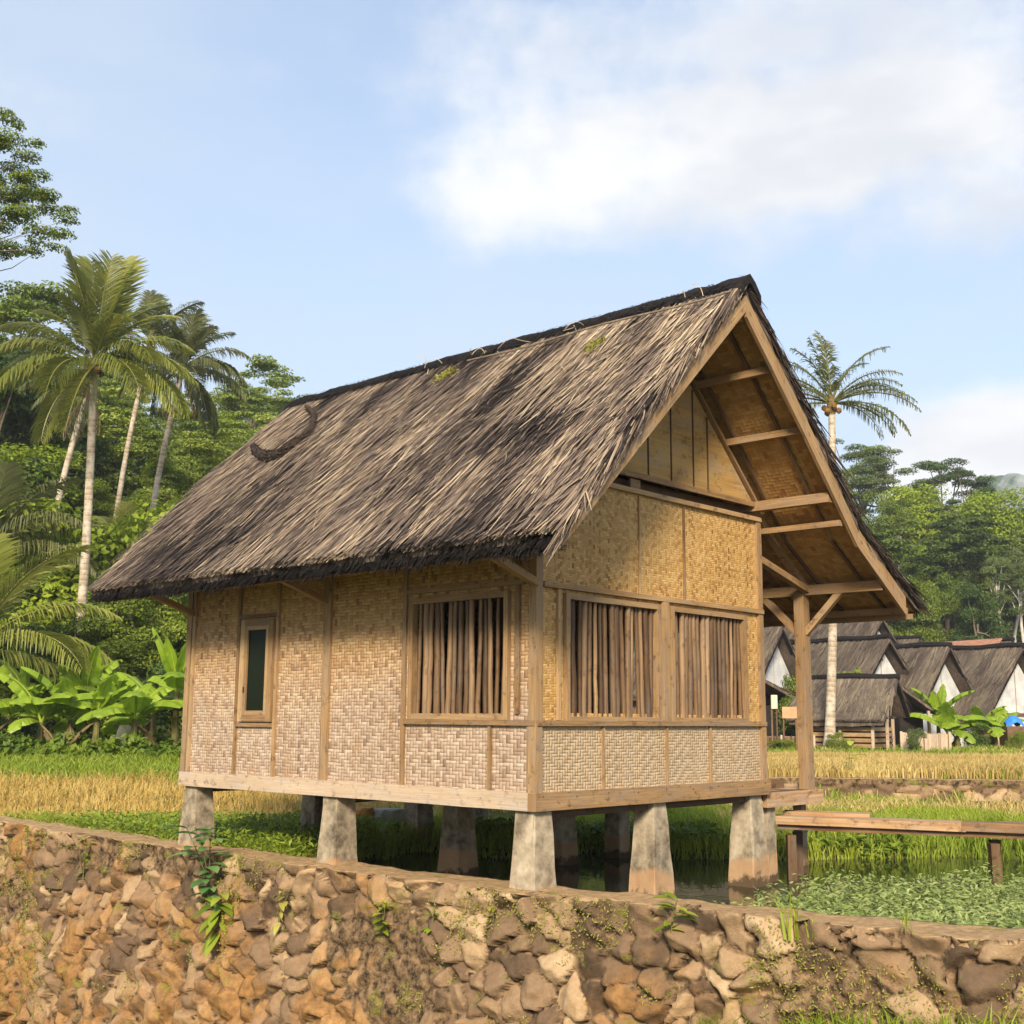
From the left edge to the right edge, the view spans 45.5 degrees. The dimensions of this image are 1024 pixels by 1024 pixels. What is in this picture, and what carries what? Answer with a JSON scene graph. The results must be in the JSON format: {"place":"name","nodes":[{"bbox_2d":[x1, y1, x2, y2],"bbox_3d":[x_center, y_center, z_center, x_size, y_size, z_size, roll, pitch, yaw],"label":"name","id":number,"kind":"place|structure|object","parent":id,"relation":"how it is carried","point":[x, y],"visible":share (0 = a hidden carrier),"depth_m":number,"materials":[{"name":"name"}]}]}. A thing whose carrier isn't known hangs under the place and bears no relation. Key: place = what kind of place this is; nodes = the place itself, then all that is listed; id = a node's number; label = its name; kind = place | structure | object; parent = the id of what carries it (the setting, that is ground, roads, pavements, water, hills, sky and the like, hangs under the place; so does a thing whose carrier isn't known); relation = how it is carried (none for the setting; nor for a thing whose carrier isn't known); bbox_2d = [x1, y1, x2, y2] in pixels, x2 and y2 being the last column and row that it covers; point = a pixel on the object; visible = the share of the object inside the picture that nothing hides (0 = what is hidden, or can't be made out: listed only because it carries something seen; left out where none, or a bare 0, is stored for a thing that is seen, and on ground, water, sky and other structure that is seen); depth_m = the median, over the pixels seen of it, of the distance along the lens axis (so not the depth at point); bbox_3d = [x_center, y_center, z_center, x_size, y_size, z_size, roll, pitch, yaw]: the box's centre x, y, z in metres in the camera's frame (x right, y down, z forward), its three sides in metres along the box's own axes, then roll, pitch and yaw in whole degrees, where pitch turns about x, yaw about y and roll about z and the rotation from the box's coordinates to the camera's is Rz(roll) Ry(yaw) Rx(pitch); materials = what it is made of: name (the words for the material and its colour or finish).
{"place":"outdoors","nodes":[
{"label":"outdoors","id":0,"kind":"place"},
{"bbox_2d":[0,512,1023,862],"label":"ground","id":1,"kind":"structure","parent":0,"point":[512,812],"depth_m":15.29,"materials":[{"name":"green plant"}]},
{"bbox_2d":[0,642,53,717],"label":"broadleaf tree","id":2,"kind":"object","parent":1,"relation":"on","point":[4,694],"visible":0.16,"depth_m":35.24,"materials":[{"name":"green plant"}]},
{"bbox_2d":[0,643,59,725],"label":"banana plant","id":3,"kind":"object","parent":1,"relation":"on","point":[22,676],"visible":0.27,"depth_m":33.21,"materials":[{"name":"green plant"}]},
{"bbox_2d":[0,530,62,627],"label":"broadleaf tree","id":4,"kind":"object","parent":1,"relation":"on","point":[39,591],"visible":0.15,"depth_m":41.21,"materials":[{"name":"green plant"}]},
{"bbox_2d":[0,684,62,737],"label":"banana plant","id":5,"kind":"object","parent":1,"relation":"on","point":[11,710],"visible":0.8,"depth_m":30.49,"materials":[{"name":"green plant"}]},
{"bbox_2d":[0,334,77,512],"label":"broadleaf tree","id":6,"kind":"object","parent":1,"relation":"on","point":[15,403],"visible":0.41,"depth_m":53.24,"materials":[{"name":"green plant"}]},
{"bbox_2d":[0,107,80,270],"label":"spreading tree","id":7,"kind":"object","parent":1,"relation":"on","point":[22,196],"visible":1,"depth_m":35.91,"materials":[{"name":"green plant"}]},
{"bbox_2d":[0,442,85,565],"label":"bamboo clump","id":8,"kind":"object","parent":1,"relation":"on","point":[16,455],"visible":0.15,"depth_m":52.42,"materials":[{"name":"green plant"}]},
{"bbox_2d":[0,623,88,698],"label":"broadleaf tree","id":9,"kind":"object","parent":1,"relation":"on","point":[38,652],"visible":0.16,"depth_m":36.34,"materials":[{"name":"green plant"}]},
{"bbox_2d":[0,495,97,645],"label":"shrub","id":10,"kind":"object","parent":1,"relation":"on","point":[65,588],"visible":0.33,"depth_m":41.04,"materials":[{"name":"green plant"}]},
{"bbox_2d":[0,280,102,453],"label":"umbrella tree","id":11,"kind":"object","parent":1,"relation":"on","point":[23,303],"visible":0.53,"depth_m":59.35,"materials":[{"name":"green plant"}]},
{"bbox_2d":[7,666,95,744],"bbox_3d":[-11.156,5.034,30.665,2.123,2.232,2.477,0,-10,3],"label":"banana plant","id":12,"kind":"object","parent":1,"relation":"on","point":[64,684],"visible":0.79,"depth_m":30.21,"materials":[{"name":"green plant"}]},
{"bbox_2d":[2,414,102,538],"bbox_3d":[-22.324,-0.912,57.253,5.422,8.006,5.317,9,-13,-40],"label":"broadleaf tree","id":13,"kind":"object","parent":1,"relation":"on","point":[82,475],"visible":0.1,"depth_m":56.64,"materials":[{"name":"green plant"}]},
{"bbox_2d":[0,673,104,739],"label":"banana plant","id":14,"kind":"object","parent":1,"relation":"on","point":[18,688],"visible":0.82,"depth_m":29.94,"materials":[{"name":"green plant"}]},
{"bbox_2d":[0,460,114,577],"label":"young palm","id":15,"kind":"object","parent":1,"relation":"on","point":[12,478],"visible":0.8,"depth_m":40.57,"materials":[{"name":"green plant"}]},
{"bbox_2d":[0,532,122,693],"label":"young palm","id":16,"kind":"object","parent":1,"relation":"on","point":[51,639],"visible":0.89,"depth_m":32.91,"materials":[{"name":"green plant"}]},
{"bbox_2d":[18,351,106,532],"bbox_3d":[-18.193,-1.074,48.758,3.288,11.413,3.864,0,-10,0],"label":"coconut palm","id":17,"kind":"object","parent":1,"relation":"on","point":[67,462],"visible":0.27,"depth_m":49.00,"materials":[{"name":"green plant"}]},
{"bbox_2d":[59,477,115,541],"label":"broadleaf tree","id":18,"kind":"object","parent":1,"relation":"on","point":[103,507],"visible":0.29,"depth_m":56.55,"materials":[{"name":"green plant"}]},
{"bbox_2d":[33,531,143,653],"bbox_3d":[-14.646,3.128,43.123,4.514,4.934,5.338,7,-12,-36],"label":"shrub","id":19,"kind":"object","parent":1,"relation":"on","point":[106,563],"visible":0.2,"depth_m":42.01,"materials":[{"name":"green plant"}]},
{"bbox_2d":[56,646,122,732],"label":"banana plant","id":20,"kind":"object","parent":1,"relation":"on","point":[95,660],"visible":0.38,"depth_m":32.60,"materials":[{"name":"green plant"}]},
{"bbox_2d":[34,674,147,744],"bbox_3d":[-10.244,5.056,30.297,1.994,1.988,2.692,-3,-10,17],"label":"banana plant","id":21,"kind":"object","parent":1,"relation":"on","point":[108,691],"visible":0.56,"depth_m":30.00,"materials":[{"name":"green plant"}]},
{"bbox_2d":[41,611,157,692],"bbox_3d":[-12.649,4.775,37.210,3.375,3.608,3.384,-2,-10,16],"label":"broadleaf tree","id":22,"kind":"object","parent":1,"relation":"on","point":[91,624],"visible":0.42,"depth_m":36.78,"materials":[{"name":"green plant"}]},
{"bbox_2d":[0,245,198,676],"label":"coconut palm","id":23,"kind":"object","parent":1,"relation":"on","point":[101,328],"visible":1,"depth_m":38.71,"materials":[{"name":"green plant"}]},
{"bbox_2d":[74,664,140,732],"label":"banana plant","id":24,"kind":"object","parent":1,"relation":"on","point":[95,681],"visible":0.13,"depth_m":32.36,"materials":[{"name":"green plant"}]},
{"bbox_2d":[67,409,149,494],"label":"broadleaf tree","id":25,"kind":"object","parent":1,"relation":"on","point":[138,466],"visible":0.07,"depth_m":66.89,"materials":[{"name":"green plant"}]},
{"bbox_2d":[71,501,164,540],"bbox_3d":[-15.297,0.706,47.405,4.539,2.606,3.288,0,-10,0],"label":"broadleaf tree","id":26,"kind":"object","parent":1,"relation":"on","point":[102,519],"visible":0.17,"depth_m":48.07,"materials":[{"name":"green plant"}]},
{"bbox_2d":[62,496,188,658],"bbox_3d":[-12.944,2.635,43.069,6.661,5.850,6.408,-3,-10,17],"label":"shrub","id":27,"kind":"object","parent":1,"relation":"on","point":[118,531],"visible":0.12,"depth_m":41.48,"materials":[{"name":"green plant"}]},
{"bbox_2d":[75,683,182,745],"bbox_3d":[-8.798,4.963,28.802,2.756,1.915,2.376,0,-10,0],"label":"banana plant","id":28,"kind":"object","parent":1,"relation":"on","point":[140,701],"visible":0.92,"depth_m":28.91,"materials":[{"name":"green plant"}]},
{"bbox_2d":[86,672,182,737],"bbox_3d":[-9.229,4.970,30.830,2.027,2.414,2.495,-2,-10,14],"label":"banana plant","id":29,"kind":"object","parent":1,"relation":"on","point":[150,726],"visible":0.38,"depth_m":30.64,"materials":[{"name":"green plant"}]},
{"bbox_2d":[83,595,187,679],"bbox_3d":[-11.606,4.270,38.363,3.760,4.248,3.319,2,-10,-6],"label":"broadleaf tree","id":30,"kind":"object","parent":1,"relation":"on","point":[141,662],"visible":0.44,"depth_m":37.68,"materials":[{"name":"green plant"}]},
{"bbox_2d":[100,662,183,734],"bbox_3d":[-9.876,5.338,33.485,2.484,2.444,2.937,-8,-13,39],"label":"shrub","id":31,"kind":"object","parent":1,"relation":"on","point":[160,713],"visible":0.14,"depth_m":32.94,"materials":[{"name":"green plant"}]},
{"bbox_2d":[114,493,170,534],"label":"bamboo clump","id":32,"kind":"object","parent":1,"relation":"on","point":[141,501],"visible":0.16,"depth_m":54.08,"materials":[{"name":"green plant"}]},
{"bbox_2d":[89,290,218,520],"bbox_3d":[-15.125,-2.630,51.513,4.840,13.998,4.859,-7,-12,36],"label":"coconut palm","id":33,"kind":"object","parent":1,"relation":"on","point":[150,298],"visible":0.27,"depth_m":51.74,"materials":[{"name":"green plant"}]},
{"bbox_2d":[0,354,310,538],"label":"forest","id":34,"kind":"object","parent":1,"relation":"on","point":[186,452],"visible":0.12,"depth_m":60.74,"materials":[{"name":"green plant"}]},
{"bbox_2d":[132,593,188,655],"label":"broadleaf tree","id":35,"kind":"object","parent":1,"relation":"on","point":[148,615],"visible":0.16,"depth_m":39.02,"materials":[{"name":"green plant"}]},
{"bbox_2d":[137,461,194,500],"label":"broadleaf tree","id":36,"kind":"object","parent":1,"relation":"on","point":[182,482],"visible":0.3,"depth_m":60.34,"materials":[{"name":"green plant"}]},
{"bbox_2d":[147,627,185,743],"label":"banana plant","id":37,"kind":"object","parent":1,"relation":"on","point":[174,667],"visible":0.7,"depth_m":29.55,"materials":[{"name":"green plant"}]},
{"bbox_2d":[117,306,248,629],"bbox_3d":[-12.746,-1.597,46.735,5.043,13.314,4.500,0,-10,0],"label":"coconut palm","id":38,"kind":"object","parent":1,"relation":"on","point":[195,324],"visible":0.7,"depth_m":47.12,"materials":[{"name":"green plant"}]},
{"bbox_2d":[214,408,248,457],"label":"bamboo clump","id":39,"kind":"object","parent":1,"relation":"on","point":[225,415],"visible":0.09,"depth_m":71.30,"materials":[{"name":"green plant"}]},
{"bbox_2d":[0,768,514,829],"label":"rice stubble","id":40,"kind":"object","parent":1,"relation":"on","point":[31,789],"visible":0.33,"depth_m":19.95,"materials":[{"name":"yellow plant"}]},
{"bbox_2d":[374,808,403,822],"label":"grey block","id":41,"kind":"structure","parent":1,"relation":"on","point":[396,813],"depth_m":16.07,"materials":[{"name":"concrete"}]},
{"bbox_2d":[0,724,915,858],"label":"ground cover","id":42,"kind":"object","parent":1,"relation":"on","point":[104,744],"visible":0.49,"depth_m":15.29,"materials":[{"name":"green plant"}]},
{"bbox_2d":[85,274,935,896],"bbox_3d":[-0.068,1.236,13.658,7.443,6.223,6.735,-8,-13,42],"label":"bamboo hut","id":43,"kind":"object","parent":1,"relation":"on","point":[457,584],"visible":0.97,"depth_m":11.86,"materials":[{"name":"brown wicker"}]},
{"bbox_2d":[237,618,275,721],"bbox_3d":[-2.672,1.656,12.784,0.567,1.065,0.067,-8,-13,42],"label":"narrow window","id":44,"kind":"structure","parent":43,"relation":"in","point":[257,639],"depth_m":12.78,"materials":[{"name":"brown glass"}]},
{"bbox_2d":[249,404,318,462],"bbox_3d":[-2.716,-0.974,14.715,0.770,1.006,1.210,4,-10,-20],"label":"fibre rope","id":45,"kind":"object","parent":43,"relation":"on","point":[258,453],"visible":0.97,"depth_m":14.29,"materials":[{"name":"fabric"}]},
{"bbox_2d":[407,591,510,719],"bbox_3d":[-0.464,1.287,10.826,1.244,1.096,0.098,-8,-13,42],"label":"window","id":46,"kind":"structure","parent":43,"relation":"in","point":[454,703],"depth_m":10.82,"materials":[{"name":"brown wood"}]},
{"bbox_2d":[563,593,661,720],"bbox_3d":[0.902,1.334,10.972,0.094,1.102,1.386,-8,-13,42],"label":"window","id":47,"kind":"structure","parent":43,"relation":"in","point":[647,623],"depth_m":10.96,"materials":[{"name":"brown wood"}]},
{"bbox_2d":[669,606,748,721],"bbox_3d":[1.939,1.531,12.084,0.099,1.105,1.339,-8,-13,42],"label":"window","id":48,"kind":"structure","parent":43,"relation":"in","point":[695,664],"depth_m":12.07,"materials":[{"name":"brown wood"}]},
{"bbox_2d":[0,815,1023,1023],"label":"retaining wall","id":49,"kind":"structure","parent":1,"relation":"on","point":[322,956],"depth_m":10.44,"materials":[{"name":"stone"}]},
{"bbox_2d":[161,824,232,910],"bbox_3d":[-3.098,3.548,12.184,0.546,0.825,0.717,-8,-13,40],"label":"wall weed","id":50,"kind":"object","parent":49,"relation":"attached to","point":[208,888],"depth_m":12.22,"materials":[{"name":"green plant"}]},
{"bbox_2d":[186,893,233,957],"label":"wall weed","id":51,"kind":"object","parent":49,"relation":"attached to","point":[211,921],"depth_m":11.96,"materials":[{"name":"green plant"}]},
{"bbox_2d":[0,823,1023,1023],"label":"wall moss","id":52,"kind":"object","parent":49,"relation":"attached to","point":[645,995],"depth_m":9.47,"materials":[{"name":"plant"}]},
{"bbox_2d":[652,892,699,932],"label":"wall weed","id":53,"kind":"object","parent":49,"relation":"attached to","point":[671,925],"depth_m":8.95,"materials":[{"name":"green plant"}]},
{"bbox_2d":[774,890,800,940],"bbox_3d":[1.914,2.794,8.525,0.240,0.376,0.156,-7,-12,38],"label":"grass sprout","id":54,"kind":"object","parent":49,"relation":"on","point":[789,927],"depth_m":8.49,"materials":[{"name":"plant"}]},
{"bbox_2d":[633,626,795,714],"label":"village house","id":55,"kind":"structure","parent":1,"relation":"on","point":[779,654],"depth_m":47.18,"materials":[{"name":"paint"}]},
{"bbox_2d":[765,680,794,740],"bbox_3d":[9.816,7.680,45.994,1.827,2.687,3.161,2,-10,-11],"label":"lean to","id":56,"kind":"object","parent":1,"relation":"on","point":[773,689],"visible":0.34,"depth_m":44.76,"materials":[{"name":"wood"}]},
{"bbox_2d":[774,671,812,735],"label":"shrub","id":57,"kind":"object","parent":1,"relation":"on","point":[788,683],"visible":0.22,"depth_m":44.70,"materials":[{"name":"green plant"}]},
{"bbox_2d":[629,745,1023,821],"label":"ripe rice","id":58,"kind":"object","parent":1,"relation":"on","point":[879,764],"visible":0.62,"depth_m":24.73,"materials":[{"name":"plant"}]},
{"bbox_2d":[784,621,898,644],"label":"village house","id":59,"kind":"structure","parent":1,"relation":"on","point":[859,629],"depth_m":60.68,"materials":[{"name":"plant"}]},
{"bbox_2d":[786,673,912,750],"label":"village shed","id":60,"kind":"structure","parent":1,"relation":"on","point":[868,706],"depth_m":42.92,"materials":[{"name":"plant"}]},
{"bbox_2d":[789,633,911,674],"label":"village house","id":61,"kind":"structure","parent":1,"relation":"on","point":[876,654],"depth_m":49.36,"materials":[{"name":"plant"}]},
{"bbox_2d":[789,330,920,746],"bbox_3d":[11.376,0.783,42.340,5.864,15.220,3.044,0,-10,0],"label":"coconut palm","id":62,"kind":"object","parent":1,"relation":"on","point":[830,400],"visible":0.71,"depth_m":43.03,"materials":[{"name":"green plant"}]},
{"bbox_2d":[828,438,893,515],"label":"umbrella tree","id":63,"kind":"object","parent":1,"relation":"on","point":[861,453],"visible":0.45,"depth_m":124.02,"materials":[{"name":"green plant"}]},
{"bbox_2d":[853,489,895,564],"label":"broadleaf tree","id":64,"kind":"object","parent":1,"relation":"on","point":[869,494],"visible":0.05,"depth_m":113.11,"materials":[{"name":"green plant"}]},
{"bbox_2d":[853,449,931,513],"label":"umbrella tree","id":65,"kind":"object","parent":1,"relation":"on","point":[886,480],"visible":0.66,"depth_m":119.37,"materials":[{"name":"green plant"}]},
{"bbox_2d":[871,499,917,567],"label":"tall tree","id":66,"kind":"object","parent":1,"relation":"on","point":[891,507],"visible":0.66,"depth_m":104.49,"materials":[{"name":"green plant"}]},
{"bbox_2d":[768,777,1023,801],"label":"field wall","id":67,"kind":"structure","parent":1,"relation":"on","point":[905,787],"depth_m":23.82,"materials":[{"name":"stone"}]},
{"bbox_2d":[775,815,1023,891],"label":"footbridge","id":68,"kind":"object","parent":1,"relation":"on","point":[957,828],"visible":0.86,"depth_m":12.49,"materials":[{"name":"brown wood"}]},
{"bbox_2d":[782,810,871,817],"bbox_3d":[3.356,3.222,13.005,0.900,0.051,0.221,-3,-10,21],"label":"loose plank","id":69,"kind":"object","parent":68,"relation":"on","point":[829,813],"visible":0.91,"depth_m":12.93,"materials":[{"name":"wood"}]},
{"bbox_2d":[873,483,952,586],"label":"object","id":70,"kind":"object","parent":1,"relation":"on","point":[903,497],"visible":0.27,"depth_m":107.90,"materials":[{"name":"green plant"}]},
{"bbox_2d":[889,685,936,748],"bbox_3d":[14.953,7.904,46.682,1.576,2.553,2.411,3,-10,-14],"label":"lean to","id":71,"kind":"object","parent":1,"relation":"on","point":[918,704],"visible":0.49,"depth_m":45.78,"materials":[{"name":"wood"}]},
{"bbox_2d":[885,574,944,641],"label":"broadleaf tree","id":72,"kind":"object","parent":1,"relation":"on","point":[929,634],"visible":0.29,"depth_m":85.08,"materials":[{"name":"green plant"}]},
{"bbox_2d":[904,728,926,750],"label":"shrub","id":73,"kind":"object","parent":1,"relation":"on","point":[913,736],"visible":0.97,"depth_m":41.22,"materials":[{"name":"green plant"}]},
{"bbox_2d":[899,546,949,615],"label":"broadleaf tree","id":74,"kind":"object","parent":1,"relation":"on","point":[918,575],"visible":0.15,"depth_m":95.49,"materials":[{"name":"green plant"}]},
{"bbox_2d":[899,731,951,750],"bbox_3d":[14.282,8.031,42.141,1.701,0.880,0.155,-3,-10,22],"label":"bamboo fence","id":75,"kind":"object","parent":1,"relation":"on","point":[940,740],"visible":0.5,"depth_m":42.08,"materials":[{"name":"wood"}]},
{"bbox_2d":[894,642,971,742],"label":"village house","id":76,"kind":"structure","parent":1,"relation":"on","point":[933,666],"depth_m":49.48,"materials":[{"name":"wicker"}]},
{"bbox_2d":[880,458,992,567],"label":"umbrella tree","id":77,"kind":"object","parent":1,"relation":"on","point":[932,466],"visible":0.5,"depth_m":117.68,"materials":[{"name":"green plant"}]},
{"bbox_2d":[910,684,974,737],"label":"banana plant","id":78,"kind":"object","parent":1,"relation":"on","point":[933,700],"visible":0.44,"depth_m":46.29,"materials":[{"name":"green plant"}]},
{"bbox_2d":[870,494,1023,641],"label":"forest","id":79,"kind":"object","parent":1,"relation":"on","point":[963,532],"visible":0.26,"depth_m":92.33,"materials":[{"name":"green plant"}]},
{"bbox_2d":[917,571,976,641],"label":"broadleaf tree","id":80,"kind":"object","parent":1,"relation":"on","point":[948,609],"visible":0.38,"depth_m":87.47,"materials":[{"name":"green plant"}]},
{"bbox_2d":[910,702,989,743],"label":"banana plant","id":81,"kind":"object","parent":1,"relation":"on","point":[948,713],"visible":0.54,"depth_m":44.89,"materials":[{"name":"green plant"}]},
{"bbox_2d":[931,707,1001,746],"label":"banana plant","id":82,"kind":"object","parent":1,"relation":"on","point":[948,725],"visible":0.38,"depth_m":45.33,"materials":[{"name":"green plant"}]},
{"bbox_2d":[944,466,1001,520],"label":"umbrella tree","id":83,"kind":"object","parent":1,"relation":"on","point":[984,482],"visible":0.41,"depth_m":115.85,"materials":[{"name":"green plant"}]},
{"bbox_2d":[962,723,990,747],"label":"shrub","id":84,"kind":"object","parent":1,"relation":"on","point":[984,740],"visible":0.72,"depth_m":44.64,"materials":[{"name":"green plant"}]},
{"bbox_2d":[949,582,1007,640],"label":"broadleaf tree","id":85,"kind":"object","parent":1,"relation":"on","point":[971,598],"visible":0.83,"depth_m":83.48,"materials":[{"name":"green plant"}]},
{"bbox_2d":[949,637,1014,644],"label":"village house","id":86,"kind":"structure","parent":1,"relation":"on","point":[986,641],"depth_m":62.95,"materials":[{"name":"tile"}]},
{"bbox_2d":[946,486,1023,619],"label":"bamboo clump","id":87,"kind":"object","parent":1,"relation":"on","point":[1011,522],"visible":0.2,"depth_m":103.66,"materials":[{"name":"green plant"}]},
{"bbox_2d":[951,538,1019,634],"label":"broadleaf tree","id":88,"kind":"object","parent":1,"relation":"on","point":[989,580],"visible":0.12,"depth_m":96.92,"materials":[{"name":"green plant"}]},
{"bbox_2d":[952,642,1023,746],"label":"village house","id":89,"kind":"structure","parent":1,"relation":"on","point":[994,673],"depth_m":50.25,"materials":[{"name":"wicker"}]},
{"bbox_2d":[961,708,1023,745],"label":"banana plant","id":90,"kind":"object","parent":1,"relation":"on","point":[998,731],"visible":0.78,"depth_m":45.38,"materials":[{"name":"green plant"}]},
{"bbox_2d":[974,555,1015,637],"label":"tall tree","id":91,"kind":"object","parent":1,"relation":"on","point":[994,567],"visible":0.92,"depth_m":83.93,"materials":[{"name":"green plant"}]},
{"bbox_2d":[976,544,1023,640],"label":"broadleaf tree","id":92,"kind":"object","parent":1,"relation":"on","point":[1009,625],"visible":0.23,"depth_m":95.08,"materials":[{"name":"green plant"}]},
{"bbox_2d":[989,550,1023,641],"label":"tall tree","id":93,"kind":"object","parent":1,"relation":"on","point":[1016,555],"visible":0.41,"depth_m":84.95,"materials":[{"name":"green plant"}]},
{"bbox_2d":[991,558,1023,642],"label":"tall tree","id":94,"kind":"object","parent":1,"relation":"on","point":[1016,583],"visible":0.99,"depth_m":83.22,"materials":[{"name":"green plant"}]},
{"bbox_2d":[0,0,1023,526],"label":"sky","id":95,"kind":"structure","parent":0,"point":[352,191],"materials":[{"name":"blue"}]},
{"bbox_2d":[368,851,1023,927],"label":"water","id":96,"kind":"structure","parent":0,"point":[704,879],"depth_m":13.48,"materials":[{"name":"green liquid"}]},
{"bbox_2d":[713,859,1023,927],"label":"pond weeds","id":97,"kind":"object","parent":96,"relation":"on","point":[961,910],"visible":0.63,"depth_m":10.36,"materials":[{"name":"green plant"}]},
{"bbox_2d":[683,998,1023,1023],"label":"verge grass","id":98,"kind":"structure","parent":0,"point":[819,1020],"depth_m":8.05,"materials":[{"name":"plant"}]},
{"bbox_2d":[975,473,1023,509],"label":"rocky hill","id":99,"kind":"structure","parent":0,"point":[1009,481],"depth_m":405.23,"materials":[{"name":"stone"}]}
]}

